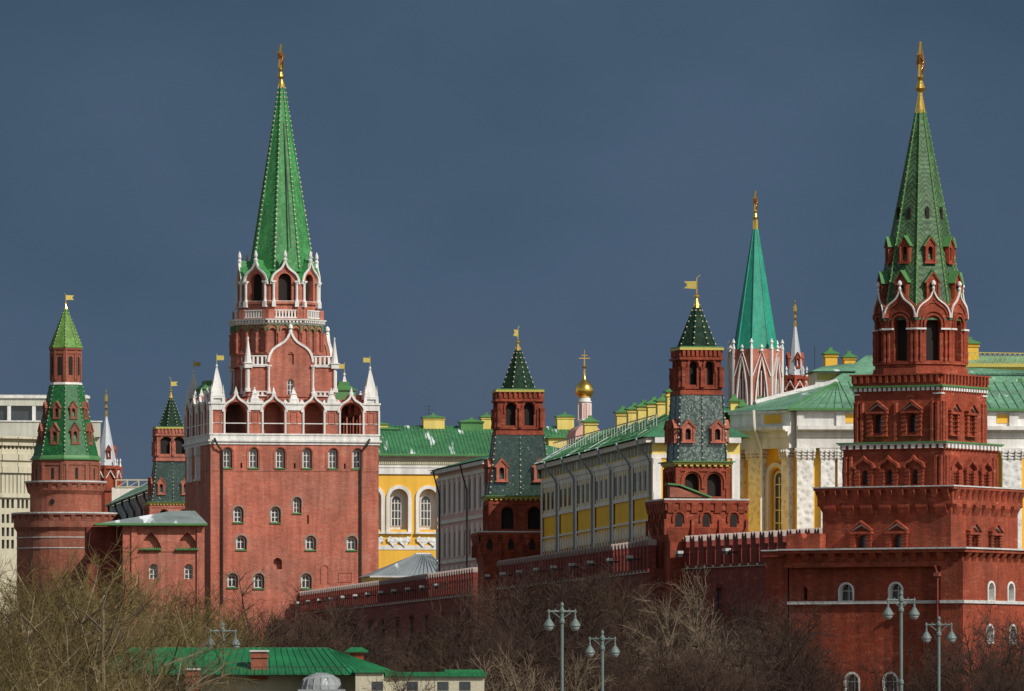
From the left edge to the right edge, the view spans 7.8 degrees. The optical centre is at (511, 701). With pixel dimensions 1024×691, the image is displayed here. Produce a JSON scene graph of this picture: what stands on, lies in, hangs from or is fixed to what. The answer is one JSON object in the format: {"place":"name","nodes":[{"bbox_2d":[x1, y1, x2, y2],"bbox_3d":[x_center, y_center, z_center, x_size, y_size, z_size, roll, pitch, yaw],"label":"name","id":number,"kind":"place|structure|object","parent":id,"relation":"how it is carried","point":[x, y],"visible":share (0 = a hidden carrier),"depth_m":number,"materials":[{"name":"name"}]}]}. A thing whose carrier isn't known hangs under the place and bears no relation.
{"place":"outdoors","nodes":[
{"label":"outdoors","id":0,"kind":"place"},
{"bbox_2d":[0,0,1023,485],"label":"sky","id":1,"kind":"structure","parent":0,"point":[472,173],"materials":[{"name":"blue"}]},
{"bbox_3d":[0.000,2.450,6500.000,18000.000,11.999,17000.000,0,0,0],"label":"ground","id":2,"kind":"structure","parent":0,"visible":0},
{"bbox_2d":[0,592,81,690],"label":"bare tree","id":3,"kind":"object","parent":2,"relation":"on","point":[34,645],"visible":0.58,"depth_m":424.98,"materials":[{"name":"brown plant"}]},
{"bbox_2d":[0,395,101,632],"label":"modernist hotel","id":4,"kind":"structure","parent":2,"relation":"on","point":[20,417],"depth_m":1446.65,"materials":[{"name":"beige concrete"}]},
{"bbox_2d":[0,618,111,690],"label":"bare tree","id":5,"kind":"object","parent":2,"relation":"on","point":[30,660],"visible":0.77,"depth_m":407.78,"materials":[{"name":"brown plant"}]},
{"bbox_2d":[0,644,111,690],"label":"bare tree","id":6,"kind":"object","parent":2,"relation":"on","point":[40,676],"visible":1,"depth_m":400.44,"materials":[{"name":"brown plant"}]},
{"bbox_2d":[13,643,112,690],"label":"bare tree","id":7,"kind":"object","parent":2,"relation":"on","point":[44,674],"visible":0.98,"depth_m":399.77,"materials":[{"name":"brown plant"}]},
{"bbox_2d":[11,293,119,629],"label":"round tower","id":8,"kind":"structure","parent":2,"relation":"on","point":[65,486],"depth_m":1255.56,"materials":[{"name":"brown brick"}]},
{"bbox_2d":[0,561,132,690],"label":"bare tree","id":9,"kind":"object","parent":2,"relation":"on","point":[32,617],"visible":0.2,"depth_m":449.80,"materials":[{"name":"brown plant"}]},
{"bbox_2d":[0,577,145,690],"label":"bare tree","id":10,"kind":"object","parent":2,"relation":"on","point":[34,658],"visible":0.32,"depth_m":437.48,"materials":[{"name":"brown plant"}]},
{"bbox_2d":[0,551,160,643],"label":"bare tree","id":11,"kind":"object","parent":2,"relation":"on","point":[6,586],"visible":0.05,"depth_m":519.05,"materials":[{"name":"brown plant"}]},
{"bbox_2d":[0,586,176,690],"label":"bare tree","id":12,"kind":"object","parent":2,"relation":"on","point":[77,659],"visible":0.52,"depth_m":429.80,"materials":[{"name":"brown plant"}]},
{"bbox_2d":[0,548,192,690],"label":"bare tree","id":13,"kind":"object","parent":2,"relation":"on","point":[47,603],"visible":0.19,"depth_m":461.56,"materials":[{"name":"brown plant"}]},
{"bbox_2d":[1,551,198,666],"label":"bare tree","id":14,"kind":"object","parent":2,"relation":"on","point":[126,604],"visible":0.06,"depth_m":500.09,"materials":[{"name":"brown plant"}]},
{"bbox_2d":[16,548,196,651],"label":"bare tree","id":15,"kind":"object","parent":2,"relation":"on","point":[116,601],"visible":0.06,"depth_m":504.64,"materials":[{"name":"brown plant"}]},
{"bbox_2d":[100,390,121,511],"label":"needle spire tower","id":16,"kind":"structure","parent":2,"relation":"on","point":[110,471],"depth_m":1498.27,"materials":[{"name":"brick"}]},
{"bbox_2d":[0,532,234,649],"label":"bare tree","id":17,"kind":"object","parent":2,"relation":"on","point":[87,596],"visible":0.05,"depth_m":519.70,"materials":[{"name":"brown plant"}]},
{"bbox_2d":[2,547,235,646],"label":"bare tree","id":18,"kind":"object","parent":2,"relation":"on","point":[149,599],"visible":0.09,"depth_m":527.09,"materials":[{"name":"brown plant"}]},
{"bbox_2d":[0,535,249,690],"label":"bare tree","id":19,"kind":"object","parent":2,"relation":"on","point":[126,668],"visible":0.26,"depth_m":458.96,"materials":[{"name":"brown plant"}]},
{"bbox_2d":[105,484,147,526],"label":"sloped roof arcade","id":20,"kind":"object","parent":2,"relation":"on","point":[130,507],"visible":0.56,"depth_m":1272.04,"materials":[{"name":"black metal"}]},
{"bbox_2d":[112,479,147,505],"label":"rooftop frame","id":21,"kind":"object","parent":2,"relation":"on","point":[118,491],"visible":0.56,"depth_m":1400.00,"materials":[{"name":"beige stone"}]},
{"bbox_2d":[1,558,262,690],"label":"bare tree","id":22,"kind":"object","parent":2,"relation":"on","point":[120,624],"visible":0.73,"depth_m":439.88,"materials":[{"name":"brown plant"}]},
{"bbox_2d":[32,572,247,690],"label":"bare tree","id":23,"kind":"object","parent":2,"relation":"on","point":[127,647],"visible":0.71,"depth_m":444.23,"materials":[{"name":"brown plant"}]},
{"bbox_2d":[85,511,207,635],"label":"brick annex","id":24,"kind":"object","parent":2,"relation":"on","point":[176,539],"visible":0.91,"depth_m":954.74,"materials":[{"name":"red brick"}]},
{"bbox_2d":[29,562,285,656],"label":"bare tree","id":25,"kind":"object","parent":2,"relation":"on","point":[169,608],"visible":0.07,"depth_m":509.92,"materials":[{"name":"brown plant"}]},
{"bbox_2d":[76,598,238,690],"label":"bare tree","id":26,"kind":"object","parent":2,"relation":"on","point":[186,665],"visible":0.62,"depth_m":449.69,"materials":[{"name":"brown plant"}]},
{"bbox_2d":[141,377,184,515],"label":"wall tower","id":27,"kind":"structure","parent":2,"relation":"on","point":[166,486],"depth_m":1192.77,"materials":[{"name":"brick"}]},
{"bbox_2d":[35,550,294,647],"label":"bare tree","id":28,"kind":"object","parent":2,"relation":"on","point":[247,639],"visible":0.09,"depth_m":538.80,"materials":[{"name":"brown plant"}]},
{"bbox_2d":[100,559,260,656],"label":"bare tree","id":29,"kind":"object","parent":2,"relation":"on","point":[185,617],"visible":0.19,"depth_m":515.17,"materials":[{"name":"brown plant"}]},
{"bbox_2d":[103,570,257,645],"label":"bare tree","id":30,"kind":"object","parent":2,"relation":"on","point":[189,616],"visible":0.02,"depth_m":552.85,"materials":[{"name":"brown plant"}]},
{"bbox_2d":[151,563,328,647],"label":"bare tree","id":31,"kind":"object","parent":2,"relation":"on","point":[268,630],"visible":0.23,"depth_m":558.96,"materials":[{"name":"brown plant"}]},
{"bbox_2d":[106,647,394,690],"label":"green roofed house","id":32,"kind":"structure","parent":2,"relation":"on","point":[304,669],"depth_m":480.93,"materials":[{"name":"green metal"}]},
{"bbox_2d":[218,599,329,647],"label":"bare tree","id":33,"kind":"object","parent":2,"relation":"on","point":[278,626],"visible":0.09,"depth_m":575.30,"materials":[{"name":"brown plant"}]},
{"bbox_2d":[182,44,381,647],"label":"gate tower","id":34,"kind":"structure","parent":2,"relation":"on","point":[281,445],"depth_m":975.96,"materials":[{"name":"brick"}]},
{"bbox_2d":[219,606,356,653],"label":"bare tree","id":35,"kind":"object","parent":2,"relation":"on","point":[320,638],"visible":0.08,"depth_m":598.06,"materials":[{"name":"brown plant"}]},
{"bbox_2d":[249,577,382,655],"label":"bare tree","id":36,"kind":"object","parent":2,"relation":"on","point":[331,620],"visible":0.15,"depth_m":641.01,"materials":[{"name":"brown plant"}]},
{"bbox_2d":[268,605,376,662],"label":"bare tree","id":37,"kind":"object","parent":2,"relation":"on","point":[325,638],"visible":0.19,"depth_m":598.57,"materials":[{"name":"brown plant"}]},
{"bbox_2d":[274,590,413,665],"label":"bare tree","id":38,"kind":"object","parent":2,"relation":"on","point":[358,626],"visible":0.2,"depth_m":650.27,"materials":[{"name":"brown plant"}]},
{"bbox_2d":[295,567,477,663],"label":"fortress wall","id":39,"kind":"structure","parent":2,"relation":"on","point":[408,593],"depth_m":861.41,"materials":[{"name":"brick"}]},
{"bbox_2d":[354,649,438,690],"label":"bare tree","id":40,"kind":"object","parent":2,"relation":"on","point":[403,688],"visible":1,"depth_m":469.15,"materials":[{"name":"brown plant"}]},
{"bbox_2d":[360,553,437,582],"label":"grey roofed house","id":41,"kind":"structure","parent":2,"relation":"on","point":[418,564],"depth_m":922.64,"materials":[{"name":"metal"}]},
{"bbox_2d":[355,618,446,671],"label":"bare tree","id":42,"kind":"object","parent":2,"relation":"on","point":[413,648],"visible":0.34,"depth_m":639.21,"materials":[{"name":"brown plant"}]},
{"bbox_2d":[353,669,485,690],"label":"flat roofed outbuilding","id":43,"kind":"structure","parent":2,"relation":"on","point":[459,680],"depth_m":477.92,"materials":[{"name":"beige paint"}]},
{"bbox_2d":[364,637,497,671],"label":"bare tree","id":44,"kind":"object","parent":2,"relation":"on","point":[431,661],"visible":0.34,"depth_m":558.76,"materials":[{"name":"brown plant"}]},
{"bbox_2d":[387,604,488,670],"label":"bare tree","id":45,"kind":"object","parent":2,"relation":"on","point":[435,623],"visible":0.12,"depth_m":639.98,"materials":[{"name":"brown plant"}]},
{"bbox_2d":[395,638,553,690],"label":"bare tree","id":46,"kind":"object","parent":2,"relation":"on","point":[451,666],"visible":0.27,"depth_m":559.19,"materials":[{"name":"brown plant"}]},
{"bbox_2d":[379,412,576,568],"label":"yellow arsenal","id":47,"kind":"structure","parent":2,"relation":"on","point":[410,457],"depth_m":1061.35,"materials":[{"name":"yellow paint"}]},
{"bbox_2d":[390,495,401,525],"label":"window","id":48,"kind":"structure","parent":47,"relation":"in","point":[396,501],"depth_m":1061.55,"materials":[{"name":"white glass"}]},
{"bbox_2d":[420,495,430,526],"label":"window","id":49,"kind":"structure","parent":47,"relation":"in","point":[425,501],"depth_m":1062.07,"materials":[{"name":"white glass"}]},
{"bbox_2d":[411,563,552,668],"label":"bare tree","id":50,"kind":"object","parent":2,"relation":"on","point":[474,609],"visible":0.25,"depth_m":618.52,"materials":[{"name":"brown plant"}]},
{"bbox_2d":[411,558,572,669],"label":"bare tree","id":51,"kind":"object","parent":2,"relation":"on","point":[492,606],"visible":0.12,"depth_m":628.79,"materials":[{"name":"brown plant"}]},
{"bbox_2d":[430,445,559,571],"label":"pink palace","id":52,"kind":"structure","parent":2,"relation":"on","point":[460,488],"depth_m":855.21,"materials":[{"name":"paint"}]},
{"bbox_2d":[414,589,591,690],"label":"bare tree","id":53,"kind":"object","parent":2,"relation":"on","point":[520,646],"visible":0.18,"depth_m":569.60,"materials":[{"name":"brown plant"}]},
{"bbox_2d":[471,327,546,640],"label":"wall tower","id":54,"kind":"structure","parent":2,"relation":"on","point":[511,499],"depth_m":779.65,"materials":[{"name":"brick"}]},
{"bbox_2d":[446,625,571,690],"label":"bare tree","id":55,"kind":"object","parent":2,"relation":"on","point":[496,671],"visible":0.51,"depth_m":520.47,"materials":[{"name":"brown plant"}]},
{"bbox_2d":[441,640,578,690],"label":"bare tree","id":56,"kind":"object","parent":2,"relation":"on","point":[516,686],"visible":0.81,"depth_m":498.85,"materials":[{"name":"brown plant"}]},
{"bbox_2d":[428,563,604,681],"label":"bare tree","id":57,"kind":"object","parent":2,"relation":"on","point":[514,599],"visible":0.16,"depth_m":608.18,"materials":[{"name":"brown plant"}]},
{"bbox_2d":[419,597,629,690],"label":"bare tree","id":58,"kind":"object","parent":2,"relation":"on","point":[522,631],"visible":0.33,"depth_m":559.05,"materials":[{"name":"brown plant"}]},
{"bbox_2d":[467,619,591,690],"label":"bare tree","id":59,"kind":"object","parent":2,"relation":"on","point":[521,658],"visible":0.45,"depth_m":525.90,"materials":[{"name":"brown plant"}]},
{"bbox_2d":[487,636,615,690],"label":"bare tree","id":60,"kind":"object","parent":2,"relation":"on","point":[565,668],"visible":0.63,"depth_m":515.35,"materials":[{"name":"brown plant"}]},
{"bbox_2d":[473,589,637,687],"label":"bare tree","id":61,"kind":"object","parent":2,"relation":"on","point":[589,615],"visible":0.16,"depth_m":563.75,"materials":[{"name":"brown plant"}]},
{"bbox_2d":[543,602,580,690],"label":"street lamp","id":62,"kind":"object","parent":2,"relation":"on","point":[548,625],"visible":1,"depth_m":469.90,"materials":[{"name":"metal"}]},
{"bbox_2d":[457,556,672,671],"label":"bare tree","id":63,"kind":"object","parent":2,"relation":"on","point":[572,602],"visible":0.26,"depth_m":599.64,"materials":[{"name":"brown plant"}]},
{"bbox_2d":[471,551,661,651],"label":"bare tree","id":64,"kind":"object","parent":2,"relation":"on","point":[587,575],"visible":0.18,"depth_m":609.87,"materials":[{"name":"brown plant"}]},
{"bbox_2d":[485,539,664,647],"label":"fortress wall","id":65,"kind":"structure","parent":2,"relation":"on","point":[639,556],"depth_m":703.17,"materials":[{"name":"brick"}]},
{"bbox_2d":[522,635,643,690],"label":"bare tree","id":66,"kind":"object","parent":2,"relation":"on","point":[593,663],"visible":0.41,"depth_m":521.00,"materials":[{"name":"brown plant"}]},
{"bbox_2d":[567,350,599,443],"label":"domed church","id":67,"kind":"structure","parent":2,"relation":"on","point":[584,389],"depth_m":959.23,"materials":[{"name":"gold metal"}]},
{"bbox_2d":[541,648,640,690],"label":"bare tree","id":68,"kind":"object","parent":2,"relation":"on","point":[577,673],"visible":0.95,"depth_m":504.41,"materials":[{"name":"brown plant"}]},
{"bbox_2d":[515,593,672,690],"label":"bare tree","id":69,"kind":"object","parent":2,"relation":"on","point":[590,633],"visible":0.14,"depth_m":558.34,"materials":[{"name":"brown plant"}]},
{"bbox_2d":[585,630,619,690],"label":"street lamp","id":70,"kind":"object","parent":2,"relation":"on","point":[590,651],"visible":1,"depth_m":499.90,"materials":[{"name":"metal"}]},
{"bbox_2d":[549,628,683,690],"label":"bare tree","id":71,"kind":"object","parent":2,"relation":"on","point":[631,655],"visible":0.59,"depth_m":520.50,"materials":[{"name":"brown plant"}]},
{"bbox_2d":[524,567,717,657],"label":"bare tree","id":72,"kind":"object","parent":2,"relation":"on","point":[618,602],"visible":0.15,"depth_m":599.77,"materials":[{"name":"brown plant"}]},
{"bbox_2d":[555,593,694,687],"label":"bare tree","id":73,"kind":"object","parent":2,"relation":"on","point":[645,630],"visible":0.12,"depth_m":568.83,"materials":[{"name":"brown plant"}]},
{"bbox_2d":[532,389,749,553],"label":"long yellow palace","id":74,"kind":"structure","parent":2,"relation":"on","point":[598,488],"depth_m":727.91,"materials":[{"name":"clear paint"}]},
{"bbox_2d":[578,614,708,690],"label":"bare tree","id":75,"kind":"object","parent":2,"relation":"on","point":[655,663],"visible":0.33,"depth_m":538.88,"materials":[{"name":"brown plant"}]},
{"bbox_2d":[595,638,702,690],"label":"bare tree","id":76,"kind":"object","parent":2,"relation":"on","point":[622,688],"visible":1,"depth_m":508.90,"materials":[{"name":"brown plant"}]},
{"bbox_2d":[579,589,770,690],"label":"bare tree","id":77,"kind":"object","parent":2,"relation":"on","point":[666,611],"visible":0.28,"depth_m":550.48,"materials":[{"name":"brown plant"}]},
{"bbox_2d":[584,626,769,690],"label":"bare tree","id":78,"kind":"object","parent":2,"relation":"on","point":[692,672],"visible":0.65,"depth_m":518.98,"materials":[{"name":"brown plant"}]},
{"bbox_2d":[607,584,760,681],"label":"bare tree","id":79,"kind":"object","parent":2,"relation":"on","point":[726,625],"visible":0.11,"depth_m":569.53,"materials":[{"name":"brown plant"}]},
{"bbox_2d":[644,275,748,640],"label":"tower","id":80,"kind":"structure","parent":2,"relation":"on","point":[696,499],"depth_m":673.65,"materials":[{"name":"brick"}]},
{"bbox_2d":[604,584,800,672],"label":"bare tree","id":81,"kind":"object","parent":2,"relation":"on","point":[682,628],"visible":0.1,"depth_m":574.60,"materials":[{"name":"brown plant"}]},
{"bbox_2d":[646,642,766,690],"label":"bare tree","id":82,"kind":"object","parent":2,"relation":"on","point":[700,679],"visible":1,"depth_m":508.96,"materials":[{"name":"brown plant"}]},
{"bbox_2d":[635,563,783,690],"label":"bare tree","id":83,"kind":"object","parent":2,"relation":"on","point":[696,611],"visible":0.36,"depth_m":554.23,"materials":[{"name":"brown plant"}]},
{"bbox_2d":[628,610,796,690],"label":"bare tree","id":84,"kind":"object","parent":2,"relation":"on","point":[744,654],"visible":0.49,"depth_m":540.11,"materials":[{"name":"brown plant"}]},
{"bbox_2d":[675,528,821,679],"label":"fortress wall","id":85,"kind":"structure","parent":2,"relation":"on","point":[726,558],"depth_m":660.89,"materials":[{"name":"brick"}]},
{"bbox_2d":[654,579,845,684],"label":"bare tree","id":86,"kind":"object","parent":2,"relation":"on","point":[731,608],"visible":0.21,"depth_m":580.24,"materials":[{"name":"brown plant"}]},
{"bbox_2d":[727,191,783,405],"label":"gothic tower","id":87,"kind":"structure","parent":2,"relation":"on","point":[755,362],"depth_m":1147.73,"materials":[{"name":"metal"}]},
{"bbox_2d":[696,633,819,690],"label":"bare tree","id":88,"kind":"object","parent":2,"relation":"on","point":[765,681],"visible":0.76,"depth_m":518.99,"materials":[{"name":"brown plant"}]},
{"bbox_2d":[677,596,864,690],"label":"bare tree","id":89,"kind":"object","parent":2,"relation":"on","point":[774,626],"visible":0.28,"depth_m":568.51,"materials":[{"name":"brown plant"}]},
{"bbox_2d":[698,610,868,690],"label":"bare tree","id":90,"kind":"object","parent":2,"relation":"on","point":[797,645],"visible":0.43,"depth_m":559.12,"materials":[{"name":"brown plant"}]},
{"bbox_2d":[720,640,854,690],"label":"bare tree","id":91,"kind":"object","parent":2,"relation":"on","point":[804,682],"visible":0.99,"depth_m":515.21,"materials":[{"name":"brown plant"}]},
{"bbox_2d":[784,301,808,391],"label":"needle spire tower","id":92,"kind":"structure","parent":2,"relation":"on","point":[795,378],"depth_m":1249.00,"materials":[{"name":"brick"}]},
{"bbox_2d":[790,651,885,690],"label":"bare tree","id":93,"kind":"object","parent":2,"relation":"on","point":[836,685],"visible":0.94,"depth_m":519.36,"materials":[{"name":"brown plant"}]},
{"bbox_2d":[724,379,1023,548],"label":"columned palace","id":94,"kind":"structure","parent":2,"relation":"on","point":[791,454],"depth_m":704.46,"materials":[{"name":"white paint"}]},
{"bbox_2d":[774,471,780,529],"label":"window","id":95,"kind":"structure","parent":94,"relation":"in","point":[777,477],"depth_m":706.46,"materials":[{"name":"yellow glass"}]},
{"bbox_2d":[761,41,1023,690],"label":"stepped tower","id":96,"kind":"structure","parent":2,"relation":"on","point":[921,507],"depth_m":608.31,"materials":[{"name":"brick"}]},
{"bbox_2d":[838,582,853,600],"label":"window","id":97,"kind":"structure","parent":96,"relation":"in","point":[845,590],"depth_m":607.67,"materials":[{"name":"white stone"}]},
{"bbox_2d":[883,590,919,690],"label":"street lamp","id":98,"kind":"object","parent":2,"relation":"on","point":[914,614],"visible":1,"depth_m":469.91,"materials":[{"name":"metal"}]},
{"bbox_2d":[847,630,967,690],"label":"bare tree","id":99,"kind":"object","parent":2,"relation":"on","point":[892,677],"visible":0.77,"depth_m":534.80,"materials":[{"name":"brown plant"}]},
{"bbox_2d":[803,337,1023,385],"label":"palace hall","id":100,"kind":"structure","parent":2,"relation":"on","point":[1004,368],"depth_m":750.36,"materials":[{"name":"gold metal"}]},
{"bbox_2d":[921,616,956,690],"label":"street lamp","id":101,"kind":"object","parent":2,"relation":"on","point":[926,637],"visible":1,"depth_m":504.90,"materials":[{"name":"metal"}]},
{"bbox_2d":[903,638,979,690],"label":"bare tree","id":102,"kind":"object","parent":2,"relation":"on","point":[916,682],"visible":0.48,"depth_m":529.19,"materials":[{"name":"brown plant"}]},
{"bbox_2d":[889,596,1023,690],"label":"bare tree","id":103,"kind":"object","parent":2,"relation":"on","point":[957,668],"visible":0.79,"depth_m":519.89,"materials":[{"name":"brown plant"}]},
{"bbox_2d":[915,597,1023,690],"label":"bare tree","id":104,"kind":"object","parent":2,"relation":"on","point":[987,623],"visible":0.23,"depth_m":530.31,"materials":[{"name":"brown plant"}]},
{"bbox_2d":[926,643,1023,690],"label":"bare tree","id":105,"kind":"object","parent":2,"relation":"on","point":[992,676],"visible":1,"depth_m":504.93,"materials":[{"name":"brown plant"}]},
{"bbox_2d":[962,603,1023,690],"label":"bare tree","id":106,"kind":"object","parent":2,"relation":"on","point":[1014,632],"visible":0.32,"depth_m":524.14,"materials":[{"name":"brown plant"}]},
{"bbox_2d":[970,640,1023,690],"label":"bare tree","id":107,"kind":"object","parent":2,"relation":"on","point":[1007,680],"visible":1,"depth_m":505.30,"materials":[{"name":"brown plant"}]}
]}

